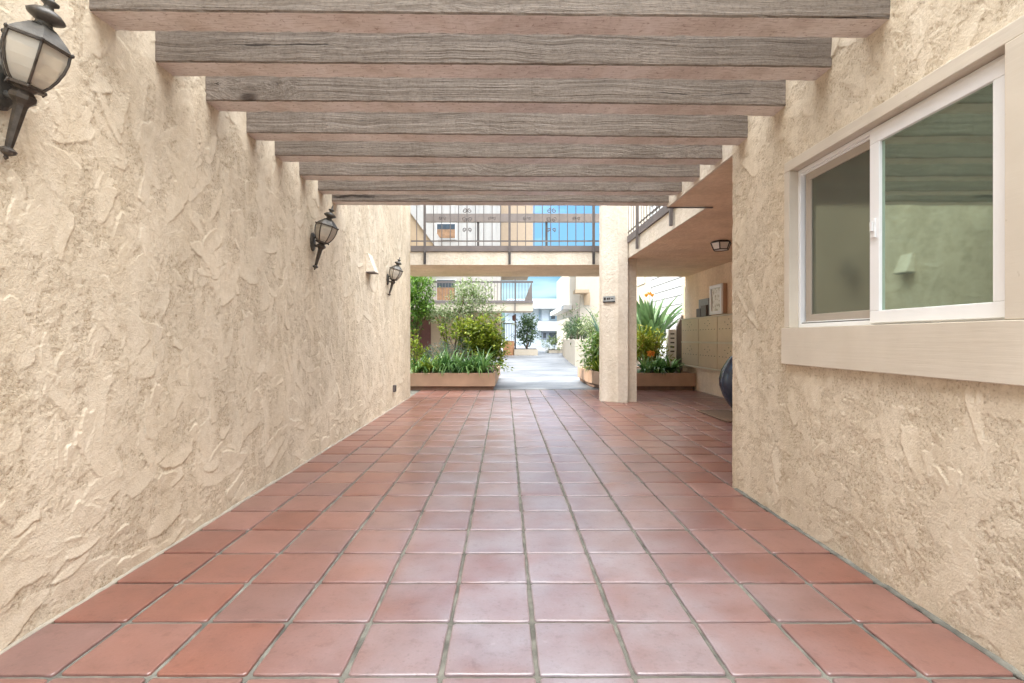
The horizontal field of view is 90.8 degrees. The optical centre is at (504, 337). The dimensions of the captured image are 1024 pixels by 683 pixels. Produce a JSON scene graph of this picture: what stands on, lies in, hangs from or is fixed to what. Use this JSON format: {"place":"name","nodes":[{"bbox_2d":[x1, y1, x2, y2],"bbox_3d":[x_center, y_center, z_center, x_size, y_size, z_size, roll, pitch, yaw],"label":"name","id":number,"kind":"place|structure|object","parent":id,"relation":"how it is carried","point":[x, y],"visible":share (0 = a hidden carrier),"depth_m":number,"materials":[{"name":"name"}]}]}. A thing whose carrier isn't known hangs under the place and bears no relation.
{"place":"outdoors","nodes":[
{"label":"outdoors","id":0,"kind":"place"},
{"bbox_2d":[410,205,532,356],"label":"apartment building","id":1,"kind":"structure","parent":0,"point":[430,334],"depth_m":30.00,"materials":[{"name":"beige paint"}]},
{"bbox_2d":[436,279,455,299],"bbox_3d":[-3.505,-2.851,30.023,1.229,1.348,0.065,0,0,0],"label":"window","id":2,"kind":"structure","parent":1,"relation":"in","point":[440,291],"depth_m":29.99,"materials":[{"name":"glass"}]},
{"bbox_2d":[436,223,455,239],"bbox_3d":[-3.505,-6.356,30.023,1.229,0.992,0.065,0,0,0],"label":"window","id":3,"kind":"structure","parent":1,"relation":"in","point":[445,226],"depth_m":29.99,"materials":[{"name":"glass"}]},
{"bbox_2d":[503,341,513,354],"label":"brick pier","id":4,"kind":"structure","parent":0,"point":[510,349],"depth_m":33.00,"materials":[{"name":"brick"}]},
{"bbox_2d":[0,389,1023,682],"bbox_3d":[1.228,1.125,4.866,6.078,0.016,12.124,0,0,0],"label":"tile floor","id":5,"kind":"structure","parent":0,"point":[490,640],"depth_m":2.35,"materials":[{"name":"tile"}]},
{"bbox_2d":[599,205,627,402],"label":"stucco pillar","id":6,"kind":"structure","parent":5,"relation":"on","point":[613,316],"depth_m":8.82,"materials":[{"name":"beige paint"}]},
{"bbox_2d":[603,296,614,302],"bbox_3d":[1.824,-0.679,8.861,0.236,0.111,0.018,0,0,42],"label":"unit sign","id":7,"kind":"object","parent":6,"relation":"attached to","point":[607,299],"visible":1,"depth_m":8.86,"materials":[{"name":"metal"}]},
{"bbox_2d":[628,259,636,401],"bbox_3d":[2.220,-0.111,8.950,0.180,2.561,0.180,0,0,0],"label":"stucco post","id":8,"kind":"object","parent":5,"relation":"on","point":[632,330],"visible":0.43,"depth_m":8.86,"materials":[{"name":"beige paint"}]},
{"bbox_2d":[682,261,731,397],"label":"stucco wall","id":9,"kind":"structure","parent":5,"relation":"on","point":[695,288],"depth_m":10.38,"materials":[{"name":"beige paint"}]},
{"bbox_2d":[627,145,732,276],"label":"balcony","id":10,"kind":"structure","parent":9,"relation":"on","point":[678,234],"depth_m":6.90,"materials":[{"name":"white paint"}]},
{"bbox_2d":[710,240,730,251],"bbox_3d":[3.100,-1.323,7.250,0.303,0.131,0.266,0,0,0],"label":"ceiling light","id":11,"kind":"object","parent":10,"relation":"attached to","point":[720,245],"visible":1,"depth_m":7.17,"materials":[{"name":"glass"}]},
{"bbox_2d":[681,314,732,370],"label":"mailbox bank","id":12,"kind":"structure","parent":9,"relation":"attached to","point":[706,341],"depth_m":9.95,"materials":[{"name":"beige metal"}]},
{"bbox_2d":[682,343,698,365],"bbox_3d":[4.002,0.348,10.920,0.032,0.477,0.976,0,0,0],"label":"door panel","id":13,"kind":"structure","parent":12,"relation":"in","point":[690,351],"depth_m":10.86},
{"bbox_2d":[682,318,698,340],"bbox_3d":[4.002,-0.167,10.920,0.032,0.477,0.976,0,0,0],"label":"door panel","id":14,"kind":"structure","parent":12,"relation":"in","point":[690,327],"depth_m":10.86,"materials":[{"name":"beige metal"}]},
{"bbox_2d":[696,298,710,316],"bbox_3d":[4.025,-0.612,10.230,0.110,0.360,0.500,0,0,0],"label":"brochure holder","id":15,"kind":"object","parent":12,"relation":"on","point":[702,310],"visible":0.88,"depth_m":10.15,"materials":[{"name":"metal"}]},
{"bbox_2d":[699,343,716,368],"bbox_3d":[4.002,0.348,9.960,0.032,0.477,0.896,0,0,0],"label":"door panel","id":16,"kind":"structure","parent":12,"relation":"in","point":[707,352],"depth_m":9.90,"materials":[{"name":"beige metal"}]},
{"bbox_2d":[699,316,717,341],"bbox_3d":[4.002,-0.167,9.960,0.032,0.477,0.896,0,0,0],"label":"door panel","id":17,"kind":"structure","parent":12,"relation":"in","point":[707,326],"depth_m":9.90,"materials":[{"name":"beige metal"}]},
{"bbox_2d":[709,283,726,314],"bbox_3d":[4.037,-0.730,9.575,0.105,0.560,0.550,0,0,0],"label":"notice frame","id":18,"kind":"object","parent":12,"relation":"on","point":[717,298],"visible":1,"depth_m":9.48,"materials":[{"name":"white plastic"}]},
{"bbox_2d":[717,344,731,369],"bbox_3d":[4.002,0.348,9.040,0.032,0.477,0.896,0,0,0],"label":"door panel","id":19,"kind":"structure","parent":12,"relation":"in","point":[724,351],"depth_m":9.26,"materials":[{"name":"beige metal"}]},
{"bbox_2d":[717,315,732,341],"bbox_3d":[4.002,-0.167,9.040,0.032,0.477,0.896,0,0,0],"label":"door panel","id":20,"kind":"structure","parent":12,"relation":"in","point":[724,323],"depth_m":9.18,"materials":[{"name":"beige metal"}]},
{"bbox_2d":[696,410,732,421],"bbox_3d":[3.180,1.110,7.225,0.500,0.012,1.050,0,0,0],"label":"door mat","id":21,"kind":"object","parent":5,"relation":"on","point":[725,415],"depth_m":7.29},
{"bbox_2d":[719,356,732,407],"bbox_3d":[3.660,0.640,7.620,0.800,0.960,0.800,0,0,0],"label":"ceramic jar","id":22,"kind":"object","parent":5,"relation":"on","point":[725,378],"visible":0.1,"depth_m":7.54,"materials":[{"name":"ceramic"}]},
{"bbox_2d":[732,0,1023,680],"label":"stucco wall","id":23,"kind":"structure","parent":5,"relation":"on","point":[878,308],"depth_m":2.20,"materials":[{"name":"paint"}]},
{"bbox_2d":[205,76,785,115],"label":"pergola beam","id":24,"kind":"structure","parent":23,"relation":"attached to","point":[505,95],"depth_m":3.06,"materials":[{"name":"brown wood"}]},
{"bbox_2d":[246,111,747,144],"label":"pergola beam","id":25,"kind":"structure","parent":23,"relation":"attached to","point":[599,128],"depth_m":3.54,"materials":[{"name":"brown wood"}]},
{"bbox_2d":[798,54,1004,327],"bbox_3d":[1.766,-0.530,2.368,0.101,0.934,1.301,0,0,0],"label":"window","id":26,"kind":"structure","parent":23,"relation":"in","point":[903,222],"depth_m":2.15,"materials":[{"name":"white plastic"}]},
{"bbox_2d":[411,348,639,388],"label":"concrete path","id":27,"kind":"structure","parent":0,"point":[543,369],"depth_m":16.10,"materials":[{"name":"white concrete"}]},
{"bbox_2d":[410,365,499,389],"bbox_3d":[-1.765,0.935,12.490,3.270,0.370,3.420,0,0,0],"label":"garden planter","id":28,"kind":"object","parent":27,"relation":"on","point":[448,381],"visible":0.35,"depth_m":10.78,"materials":[{"name":"concrete"}]},
{"bbox_2d":[410,329,432,372],"bbox_3d":[-2.034,0.340,11.722,0.727,1.134,0.777,0,0,0],"label":"shrub","id":29,"kind":"object","parent":28,"relation":"on","point":[414,343],"visible":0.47,"depth_m":11.63,"materials":[{"name":"green plant"}]},
{"bbox_2d":[410,352,436,374],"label":"strap plant","id":30,"kind":"object","parent":28,"relation":"on","point":[416,365],"visible":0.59,"depth_m":10.94,"materials":[{"name":"green plant"}]},
{"bbox_2d":[410,275,439,370],"bbox_3d":[-2.301,-0.473,12.300,1.403,2.613,1.187,0,0,-17],"label":"green tree","id":31,"kind":"object","parent":28,"relation":"on","point":[418,289],"visible":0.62,"depth_m":12.23,"materials":[{"name":"green plant"}]},
{"bbox_2d":[410,354,444,372],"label":"strap plant","id":32,"kind":"object","parent":28,"relation":"in","point":[427,366],"visible":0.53,"depth_m":10.96,"materials":[{"name":"green plant"}]},
{"bbox_2d":[417,350,454,374],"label":"strap plant","id":33,"kind":"object","parent":28,"relation":"on","point":[438,364],"visible":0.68,"depth_m":10.91,"materials":[{"name":"green plant"}]},
{"bbox_2d":[416,338,482,360],"bbox_3d":[-1.258,0.406,11.753,1.698,0.853,0.880,0,0,0],"label":"grey shrub","id":34,"kind":"object","parent":28,"relation":"on","point":[449,351],"visible":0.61,"depth_m":11.72,"materials":[{"name":"green plant"}]},
{"bbox_2d":[432,344,466,375],"bbox_3d":[-1.279,0.470,11.145,1.143,0.728,1.103,0,0,0],"label":"strap plant","id":35,"kind":"object","parent":28,"relation":"in","point":[445,361],"visible":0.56,"depth_m":11.00,"materials":[{"name":"green plant"}]},
{"bbox_2d":[437,349,472,374],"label":"strap plant","id":36,"kind":"object","parent":28,"relation":"on","point":[453,365],"visible":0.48,"depth_m":11.06,"materials":[{"name":"green plant"}]},
{"bbox_2d":[446,352,480,372],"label":"strap plant","id":37,"kind":"object","parent":28,"relation":"on","point":[462,365],"visible":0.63,"depth_m":10.96,"materials":[{"name":"green plant"}]},
{"bbox_2d":[416,277,514,360],"bbox_3d":[-1.025,-0.370,12.572,2.612,2.428,1.276,0,0,0],"label":"olive tree","id":38,"kind":"object","parent":28,"relation":"on","point":[474,295],"visible":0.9,"depth_m":12.51,"materials":[{"name":"green plant"}]},
{"bbox_2d":[451,352,489,374],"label":"strap plant","id":39,"kind":"object","parent":28,"relation":"on","point":[471,370],"visible":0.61,"depth_m":10.94,"materials":[{"name":"green plant"}]},
{"bbox_2d":[435,313,512,375],"bbox_3d":[-0.725,0.209,11.971,1.892,1.639,1.229,0,0,0],"label":"yellow shrub","id":40,"kind":"object","parent":28,"relation":"in","point":[487,337],"visible":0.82,"depth_m":11.85,"materials":[{"name":"green plant"}]},
{"bbox_2d":[458,346,509,376],"bbox_3d":[-0.500,0.491,11.076,1.219,0.666,1.224,0,0,-15],"label":"strap plant","id":41,"kind":"object","parent":28,"relation":"on","point":[483,366],"visible":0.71,"depth_m":10.97,"materials":[{"name":"green plant"}]},
{"bbox_2d":[503,314,515,348],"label":"patio gate","id":42,"kind":"structure","parent":27,"relation":"on","point":[511,332],"depth_m":33.18,"materials":[{"name":"metal"}]},
{"bbox_2d":[513,348,537,354],"bbox_3d":[1.350,0.930,33.700,1.600,0.440,1.400,0,0,0],"label":"garden planter","id":43,"kind":"object","parent":27,"relation":"on","point":[525,351],"visible":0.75,"depth_m":33.00,"materials":[{"name":"concrete"}]},
{"bbox_2d":[509,307,541,348],"bbox_3d":[1.411,-0.624,33.709,2.269,2.879,2.065,0,0,0],"label":"round tree","id":44,"kind":"object","parent":43,"relation":"in","point":[527,323],"visible":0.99,"depth_m":33.55,"materials":[{"name":"green plant"}]},
{"bbox_2d":[505,299,556,347],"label":"white house","id":45,"kind":"structure","parent":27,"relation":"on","point":[547,322],"depth_m":60.00,"materials":[{"name":"white paint"}]},
{"bbox_2d":[538,309,540,319],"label":"window","id":46,"kind":"structure","parent":45,"relation":"in","point":[539,311],"depth_m":59.87,"materials":[{"name":"glass"}]},
{"bbox_2d":[541,309,548,320],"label":"window","id":47,"kind":"structure","parent":45,"relation":"in","point":[544,312],"depth_m":59.87,"materials":[{"name":"grey glass"}]},
{"bbox_2d":[541,331,556,338],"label":"window","id":48,"kind":"structure","parent":45,"relation":"in","point":[544,334],"depth_m":59.87,"materials":[{"name":"white glass"}]},
{"bbox_2d":[549,310,556,319],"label":"window","id":49,"kind":"structure","parent":45,"relation":"in","point":[550,317],"depth_m":59.87,"materials":[{"name":"glass"}]},
{"bbox_2d":[547,349,561,352],"bbox_3d":[4.100,1.020,38.750,1.600,0.260,1.500,0,0,0],"label":"garden planter","id":50,"kind":"object","parent":27,"relation":"on","point":[554,351],"visible":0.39,"depth_m":38.00,"materials":[{"name":"concrete"}]},
{"bbox_2d":[540,331,561,351],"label":"round bush","id":51,"kind":"object","parent":50,"relation":"in","point":[553,341],"visible":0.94,"depth_m":38.47,"materials":[{"name":"green plant"}]},
{"bbox_2d":[562,339,591,365],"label":"garden wall","id":52,"kind":"structure","parent":27,"relation":"on","point":[570,353],"depth_m":21.05,"materials":[{"name":"white paint"}]},
{"bbox_2d":[558,312,582,343],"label":"terrace plant","id":53,"kind":"object","parent":52,"relation":"on","point":[565,326],"visible":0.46,"depth_m":25.00,"materials":[{"name":"green plant"}]},
{"bbox_2d":[562,303,590,344],"bbox_3d":[3.387,-0.544,22.519,1.890,2.100,1.451,0,0,0],"label":"terrace plant","id":54,"kind":"object","parent":52,"relation":"on","point":[576,331],"visible":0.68,"depth_m":22.44,"materials":[{"name":"green plant"}]},
{"bbox_2d":[577,308,598,339],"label":"terrace plant","id":55,"kind":"object","parent":52,"relation":"on","point":[589,328],"visible":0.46,"depth_m":21.75,"materials":[{"name":"green plant"}]},
{"bbox_2d":[579,306,598,331],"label":"agave","id":56,"kind":"object","parent":52,"relation":"on","point":[596,327],"visible":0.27,"depth_m":20.82,"materials":[{"name":"green plant"}]},
{"bbox_2d":[578,366,695,389],"bbox_3d":[3.005,0.935,12.100,2.150,0.370,2.600,0,0,0],"label":"garden planter","id":57,"kind":"object","parent":27,"relation":"on","point":[684,380],"visible":0.65,"depth_m":10.80,"materials":[{"name":"concrete"}]},
{"bbox_2d":[574,329,598,370],"bbox_3d":[2.151,0.284,11.963,0.972,1.133,1.020,0,0,31],"label":"croton shrub","id":58,"kind":"object","parent":57,"relation":"in","point":[593,350],"visible":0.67,"depth_m":11.86,"materials":[{"name":"green plant"}]},
{"bbox_2d":[581,360,598,371],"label":"strap plant","id":59,"kind":"object","parent":57,"relation":"in","point":[595,368],"visible":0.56,"depth_m":11.46,"materials":[{"name":"green plant"}]},
{"bbox_2d":[637,354,664,373],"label":"strap plant","id":60,"kind":"object","parent":57,"relation":"in","point":[647,362],"visible":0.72,"depth_m":11.03,"materials":[{"name":"green plant"}]},
{"bbox_2d":[647,350,654,372],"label":"clivia flower","id":61,"kind":"object","parent":57,"relation":"on","point":[651,353],"visible":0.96,"depth_m":10.97,"materials":[{"name":"orange plant"}]},
{"bbox_2d":[637,324,675,372],"bbox_3d":[3.250,0.311,11.741,1.374,1.308,1.170,0,0,0],"label":"croton shrub","id":62,"kind":"object","parent":57,"relation":"on","point":[646,343],"visible":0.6,"depth_m":11.58,"materials":[{"name":"green plant"}]},
{"bbox_2d":[639,353,677,373],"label":"strap plant","id":63,"kind":"object","parent":57,"relation":"on","point":[660,365],"visible":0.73,"depth_m":10.99,"materials":[{"name":"green plant"}]},
{"bbox_2d":[637,291,681,355],"bbox_3d":[3.639,-0.172,12.439,1.704,1.942,1.940,0,0,-40],"label":"bird of paradise","id":64,"kind":"object","parent":57,"relation":"on","point":[648,314],"visible":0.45,"depth_m":12.09,"materials":[{"name":"green plant"}]},
{"bbox_2d":[666,329,675,372],"bbox_3d":[3.825,0.310,11.616,0.190,1.020,0.168,0,0,0],"label":"utility cabinet","id":65,"kind":"object","parent":57,"relation":"on","point":[671,338],"visible":0.74,"depth_m":11.54,"materials":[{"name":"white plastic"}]},
{"bbox_2d":[655,356,689,373],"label":"strap plant","id":66,"kind":"object","parent":57,"relation":"on","point":[673,365],"visible":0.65,"depth_m":11.01,"materials":[{"name":"green plant"}]},
{"bbox_2d":[675,314,682,372],"bbox_3d":[4.005,0.140,11.620,0.130,1.360,0.100,0,0,0],"label":"fence board","id":67,"kind":"object","parent":57,"relation":"on","point":[678,327],"visible":0.64,"depth_m":11.57,"materials":[{"name":"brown wood"}]},
{"bbox_2d":[501,205,598,337],"label":"sky","id":68,"kind":"structure","parent":0,"point":[542,287],"materials":[{"name":"blue"}]},
{"bbox_2d":[629,206,683,364],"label":"building","id":69,"kind":"structure","parent":0,"point":[660,288],"depth_m":17.83,"materials":[{"name":"white paint"}]},
{"label":"ground","id":70,"kind":"structure","parent":0,"visible":0},
{"bbox_2d":[0,0,409,654],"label":"stucco wall","id":71,"kind":"structure","parent":70,"relation":"on","point":[192,340],"depth_m":2.56,"materials":[{"name":"beige paint"}]},
{"bbox_2d":[0,0,74,159],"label":"wall lantern","id":72,"kind":"object","parent":71,"relation":"attached to","point":[36,57],"depth_m":1.76,"materials":[{"name":"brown metal"}]},
{"bbox_2d":[310,205,338,269],"bbox_3d":[-1.682,-0.935,4.700,0.248,0.605,0.213,0,0,0],"label":"wall lantern","id":73,"kind":"object","parent":71,"relation":"attached to","point":[326,229],"depth_m":4.66,"materials":[{"name":"brown metal"}]},
{"bbox_2d":[366,253,378,273],"bbox_3d":[-1.742,-0.974,6.620,0.125,0.251,0.208,0,0,0],"label":"vent hood","id":74,"kind":"object","parent":71,"relation":"attached to","point":[371,267],"visible":1,"depth_m":6.52,"materials":[{"name":"white paint"}]},
{"bbox_2d":[386,257,402,295],"bbox_3d":[-1.682,-0.935,7.700,0.248,0.605,0.213,0,0,0],"label":"wall lantern","id":75,"kind":"object","parent":71,"relation":"attached to","point":[395,273],"depth_m":7.66,"materials":[{"name":"brown metal"}]},
{"bbox_2d":[89,0,889,37],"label":"pergola beam","id":76,"kind":"structure","parent":71,"relation":"attached to","point":[800,18],"depth_m":2.24,"materials":[{"name":"brown wood"}]},
{"bbox_2d":[155,31,831,80],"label":"pergola beam","id":77,"kind":"structure","parent":71,"relation":"attached to","point":[362,55],"depth_m":2.64,"materials":[{"name":"brown wood"}]},
{"bbox_2d":[275,141,721,164],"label":"pergola beam","id":78,"kind":"structure","parent":71,"relation":"attached to","point":[447,152],"depth_m":3.98,"materials":[{"name":"brown wood"}]},
{"bbox_2d":[299,162,699,181],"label":"pergola beam","id":79,"kind":"structure","parent":71,"relation":"attached to","point":[342,171],"depth_m":4.44,"materials":[{"name":"brown wood"}]},
{"bbox_2d":[318,180,681,195],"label":"pergola beam","id":80,"kind":"structure","parent":71,"relation":"attached to","point":[479,188],"depth_m":4.88,"materials":[{"name":"brown wood"}]},
{"bbox_2d":[332,194,668,205],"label":"pergola beam","id":81,"kind":"structure","parent":71,"relation":"attached to","point":[555,200],"depth_m":5.29,"materials":[{"name":"brown wood"}]},
{"bbox_2d":[410,205,598,276],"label":"walkway bridge","id":82,"kind":"structure","parent":71,"relation":"attached to","point":[509,260],"depth_m":9.60,"materials":[{"name":"white paint"}]},
{"bbox_2d":[550,277,598,348],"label":"cream house","id":83,"kind":"structure","parent":70,"relation":"on","point":[581,292],"depth_m":38.29,"materials":[{"name":"white paint"}]},
{"bbox_2d":[584,292,589,304],"bbox_3d":[5.846,-2.798,35.968,0.428,0.891,0.056,0,0,0],"label":"window","id":84,"kind":"structure","parent":83,"relation":"in","point":[586,296],"depth_m":35.94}
]}

